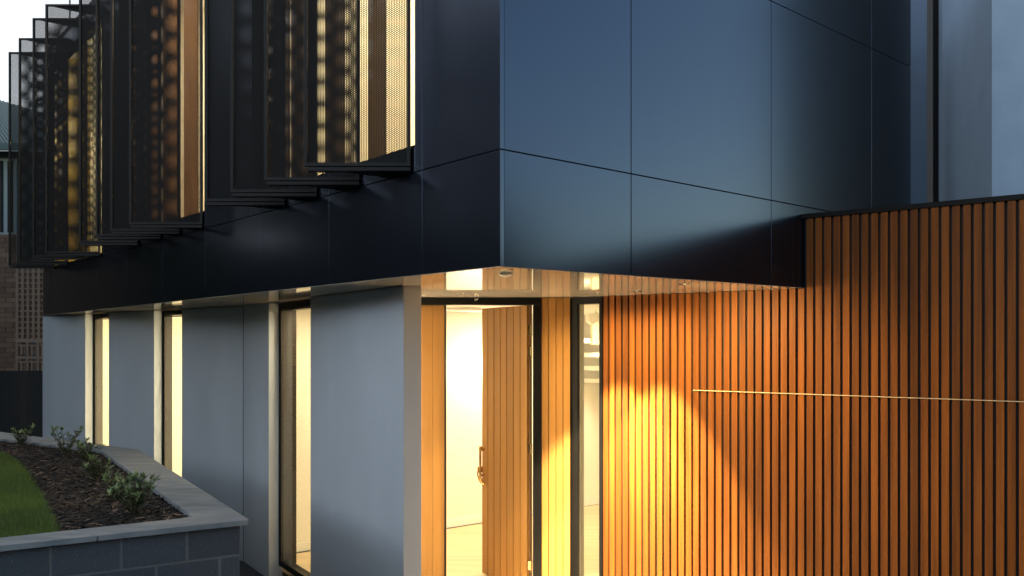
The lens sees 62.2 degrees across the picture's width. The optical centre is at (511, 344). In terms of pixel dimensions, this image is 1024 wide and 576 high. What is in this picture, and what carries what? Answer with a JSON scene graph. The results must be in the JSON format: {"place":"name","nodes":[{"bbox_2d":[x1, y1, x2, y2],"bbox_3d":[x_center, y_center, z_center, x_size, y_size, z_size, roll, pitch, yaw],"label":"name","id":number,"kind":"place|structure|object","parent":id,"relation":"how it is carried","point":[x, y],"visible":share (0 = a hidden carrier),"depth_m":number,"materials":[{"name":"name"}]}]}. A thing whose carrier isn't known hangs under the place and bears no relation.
{"place":"outdoors","nodes":[
{"label":"outdoors","id":0,"kind":"place"},
{"bbox_2d":[0,100,42,370],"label":"neighbour house","id":1,"kind":"structure","parent":0,"point":[3,167],"depth_m":20.95,"materials":[{"name":"grey metal"}]},
{"bbox_2d":[0,158,16,234],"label":"window","id":2,"kind":"structure","parent":1,"relation":"in","point":[3,161],"depth_m":20.95,"materials":[{"name":"grey glass"}]},
{"bbox_2d":[0,0,90,108],"label":"sky","id":3,"kind":"structure","parent":0,"point":[16,16],"materials":[{"name":"white"}]},
{"bbox_2d":[240,504,596,575],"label":"ground","id":4,"kind":"structure","parent":0,"point":[246,569],"depth_m":9.27,"materials":[{"name":"grey concrete"}]},
{"bbox_2d":[0,235,24,370],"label":"brick building","id":5,"kind":"structure","parent":4,"relation":"on","point":[7,317],"depth_m":17.00,"materials":[{"name":"brown brick"}]},
{"bbox_2d":[0,371,42,436],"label":"black fence","id":6,"kind":"object","parent":4,"relation":"on","point":[21,399],"visible":0.33,"depth_m":13.50,"materials":[{"name":"black metal"}]},
{"bbox_2d":[15,269,42,370],"bbox_3d":[-9.522,0.438,17.034,0.839,4.044,0.112,0,0,0],"label":"breeze block screen","id":7,"kind":"object","parent":4,"relation":"on","point":[29,306],"visible":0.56,"depth_m":16.99,"materials":[{"name":"grey concrete"}]},
{"bbox_2d":[0,432,248,575],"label":"planter","id":8,"kind":"object","parent":4,"relation":"on","point":[202,538],"visible":0.54,"depth_m":5.20,"materials":[{"name":"grey concrete"}]},
{"bbox_2d":[0,441,187,531],"bbox_3d":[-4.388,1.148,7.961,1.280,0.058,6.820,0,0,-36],"label":"bark mulch","id":9,"kind":"object","parent":8,"relation":"in","point":[53,493],"visible":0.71,"depth_m":6.51,"materials":[{"name":"brown wood"}]},
{"bbox_2d":[10,423,35,445],"bbox_3d":[-5.516,1.024,9.533,0.230,0.286,0.253,0,0,0],"label":"shrub","id":10,"kind":"object","parent":9,"relation":"on","point":[21,441],"visible":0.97,"depth_m":9.52,"materials":[{"name":"green plant"}]},
{"bbox_2d":[51,425,83,457],"bbox_3d":[-4.501,0.977,8.577,0.334,0.381,0.312,0,0,-30],"label":"shrub","id":11,"kind":"object","parent":9,"relation":"on","point":[61,444],"visible":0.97,"depth_m":8.56,"materials":[{"name":"green plant"}]},
{"bbox_2d":[76,437,104,462],"bbox_3d":[-4.111,1.022,8.181,0.251,0.289,0.326,0,0,14],"label":"shrub","id":12,"kind":"object","parent":9,"relation":"on","point":[81,446],"visible":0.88,"depth_m":8.17,"materials":[{"name":"green plant"}]},
{"bbox_2d":[78,452,113,480],"bbox_3d":[-3.502,1.026,7.129,0.283,0.283,0.207,0,0,-37],"label":"shrub","id":13,"kind":"object","parent":9,"relation":"on","point":[95,472],"visible":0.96,"depth_m":7.12,"materials":[{"name":"green plant"}]},
{"bbox_2d":[101,470,134,499],"bbox_3d":[-2.873,1.038,6.177,0.238,0.256,0.225,0,0,0],"label":"shrub","id":14,"kind":"object","parent":9,"relation":"on","point":[106,477],"visible":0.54,"depth_m":6.16,"materials":[{"name":"green plant"}]},
{"bbox_2d":[103,469,160,514],"bbox_3d":[-2.565,1.006,5.742,0.368,0.322,0.298,0,0,0],"label":"shrub","id":15,"kind":"object","parent":9,"relation":"on","point":[135,495],"visible":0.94,"depth_m":5.72,"materials":[{"name":"green plant"}]},
{"bbox_2d":[8,0,910,575],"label":"house","id":16,"kind":"structure","parent":4,"relation":"on","point":[266,242],"depth_m":7.02,"materials":[{"name":"metal"}]},
{"bbox_2d":[55,26,101,266],"bbox_3d":[-6.042,-2.625,11.719,0.078,2.990,2.910,0,0,-41],"label":"window","id":17,"kind":"structure","parent":16,"relation":"in","point":[101,26],"depth_m":11.57,"materials":[{"name":"black metal"}]},
{"bbox_2d":[93,313,108,444],"bbox_3d":[-5.678,0.948,11.953,0.691,2.764,0.135,0,0,39],"label":"window","id":18,"kind":"structure","parent":16,"relation":"in","point":[98,319],"depth_m":12.15,"materials":[{"name":"black metal"}]},
{"bbox_2d":[120,15,203,218],"bbox_3d":[-3.753,-2.688,9.087,0.078,2.863,2.646,0,0,-41],"label":"window","id":19,"kind":"structure","parent":16,"relation":"in","point":[120,15],"depth_m":10.05,"materials":[{"name":"black metal"}]},
{"bbox_2d":[162,310,181,470],"bbox_3d":[-4.216,0.948,10.784,0.665,2.764,0.135,0,0,39],"label":"window","id":20,"kind":"structure","parent":16,"relation":"in","point":[167,316],"depth_m":10.93,"materials":[{"name":"black metal"}]},
{"bbox_2d":[279,300,310,575],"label":"window","id":21,"kind":"structure","parent":16,"relation":"in","point":[287,311],"depth_m":8.93,"materials":[{"name":"black metal"}]},
{"bbox_2d":[256,1,414,186],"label":"window","id":22,"kind":"structure","parent":16,"relation":"in","point":[413,146],"depth_m":7.25,"materials":[{"name":"black metal"}]},
{"bbox_2d":[447,308,481,310],"bbox_3d":[-0.550,-0.403,9.750,0.400,0.029,0.400,0,0,0],"label":"ceiling lamp","id":23,"kind":"object","parent":16,"relation":"attached to","point":[464,309],"visible":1,"depth_m":9.62,"materials":[{"name":"white plastic"}]},
{"bbox_2d":[477,305,531,575],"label":"door","id":24,"kind":"structure","parent":16,"relation":"in","point":[504,471],"depth_m":8.27,"materials":[{"name":"brown wood"}]},
{"bbox_2d":[584,322,598,394],"bbox_3d":[1.482,0.410,12.084,2.050,1.420,0.880,0,0,-38],"label":"floating stair","id":25,"kind":"object","parent":16,"relation":"attached to","point":[593,339],"visible":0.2,"depth_m":11.32,"materials":[{"name":"paint"}]},
{"bbox_2d":[585,310,598,324],"bbox_3d":[0.964,-0.327,10.211,0.130,0.182,0.100,0,0,-17],"label":"track spotlight","id":26,"kind":"object","parent":16,"relation":"attached to","point":[591,318],"visible":1,"depth_m":10.17,"materials":[{"name":"white plastic"}]},
{"bbox_2d":[603,194,1023,575],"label":"slatted wall","id":27,"kind":"structure","parent":4,"relation":"on","point":[854,406],"depth_m":6.44,"materials":[{"name":"brown wood"}]},
{"bbox_2d":[911,0,1023,203],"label":"rendered wing","id":28,"kind":"structure","parent":4,"relation":"on","point":[967,99],"depth_m":9.37,"materials":[{"name":"grey paint"}]},
{"label":"lawn base","id":29,"kind":"structure","parent":0,"visible":0},
{"bbox_2d":[0,451,61,537],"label":"lawn grass","id":30,"kind":"structure","parent":29,"relation":"on","point":[24,510],"depth_m":5.91,"materials":[{"name":"green plant"}]}
]}

